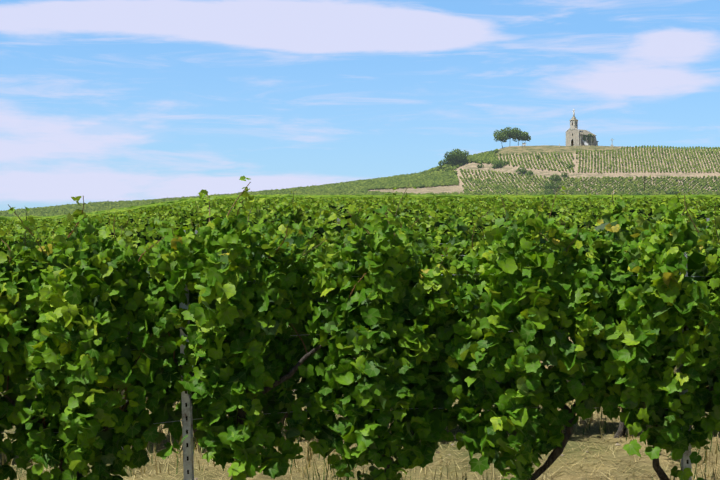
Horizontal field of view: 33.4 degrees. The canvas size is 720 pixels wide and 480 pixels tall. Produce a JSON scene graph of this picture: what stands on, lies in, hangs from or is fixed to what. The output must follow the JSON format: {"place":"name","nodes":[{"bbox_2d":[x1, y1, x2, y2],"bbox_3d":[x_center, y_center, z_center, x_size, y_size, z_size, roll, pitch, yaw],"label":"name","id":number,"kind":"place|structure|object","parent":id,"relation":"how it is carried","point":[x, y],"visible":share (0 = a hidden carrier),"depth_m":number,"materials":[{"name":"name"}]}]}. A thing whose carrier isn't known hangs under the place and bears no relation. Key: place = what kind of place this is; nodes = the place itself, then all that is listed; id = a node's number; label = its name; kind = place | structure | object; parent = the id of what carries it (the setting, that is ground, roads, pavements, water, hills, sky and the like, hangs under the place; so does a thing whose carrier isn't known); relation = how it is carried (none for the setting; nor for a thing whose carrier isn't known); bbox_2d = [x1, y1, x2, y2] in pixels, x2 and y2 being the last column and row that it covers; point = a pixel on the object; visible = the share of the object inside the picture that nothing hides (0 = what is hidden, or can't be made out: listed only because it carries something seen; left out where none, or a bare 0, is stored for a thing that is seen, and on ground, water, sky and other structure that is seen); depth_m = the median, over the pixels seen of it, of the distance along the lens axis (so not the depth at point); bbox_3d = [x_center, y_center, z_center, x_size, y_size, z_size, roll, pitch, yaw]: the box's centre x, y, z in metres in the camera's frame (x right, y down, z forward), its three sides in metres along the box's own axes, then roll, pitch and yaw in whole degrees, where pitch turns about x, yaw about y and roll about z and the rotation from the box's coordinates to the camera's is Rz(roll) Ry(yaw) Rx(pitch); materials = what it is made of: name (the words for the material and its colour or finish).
{"place":"outdoors","nodes":[
{"label":"outdoors","id":0,"kind":"place"},
{"bbox_2d":[0,145,719,479],"bbox_3d":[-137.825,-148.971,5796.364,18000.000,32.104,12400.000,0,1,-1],"label":"ground","id":1,"kind":"structure","parent":0,"point":[619,453],"depth_m":7.97,"materials":[{"name":"beige soil"}]},
{"bbox_2d":[0,176,719,479],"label":"vine rows","id":2,"kind":"object","parent":1,"relation":"on","point":[425,312],"visible":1,"depth_m":6.17,"materials":[{"name":"green plant"}]},
{"bbox_2d":[0,145,719,216],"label":"hillside vineyard","id":3,"kind":"object","parent":1,"relation":"on","point":[426,179],"visible":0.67,"depth_m":446.02,"materials":[{"name":"green plant"}]},
{"bbox_2d":[0,193,719,219],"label":"vine rows","id":4,"kind":"object","parent":1,"relation":"on","point":[362,196],"visible":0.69,"depth_m":105.61,"materials":[{"name":"green plant"}]},
{"bbox_2d":[1,362,719,479],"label":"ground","id":5,"kind":"structure","parent":1,"relation":"on","point":[705,457],"depth_m":7.52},
{"bbox_2d":[438,127,530,165],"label":"trees","id":6,"kind":"object","parent":1,"relation":"on","point":[453,157],"visible":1,"depth_m":499.12,"materials":[{"name":"green plant"}]},
{"bbox_2d":[424,156,677,194],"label":"hillside shrubs","id":7,"kind":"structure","parent":1,"relation":"on","point":[499,163],"depth_m":439.48,"materials":[{"name":"green plant"}]},
{"bbox_2d":[565,109,598,145],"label":"chapel","id":8,"kind":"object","parent":1,"relation":"on","point":[575,136],"visible":0.98,"depth_m":504.50,"materials":[{"name":"stone"}]},
{"bbox_2d":[0,0,719,210],"label":"sky","id":9,"kind":"structure","parent":0,"point":[101,100],"materials":[{"name":"blue"}]}
]}

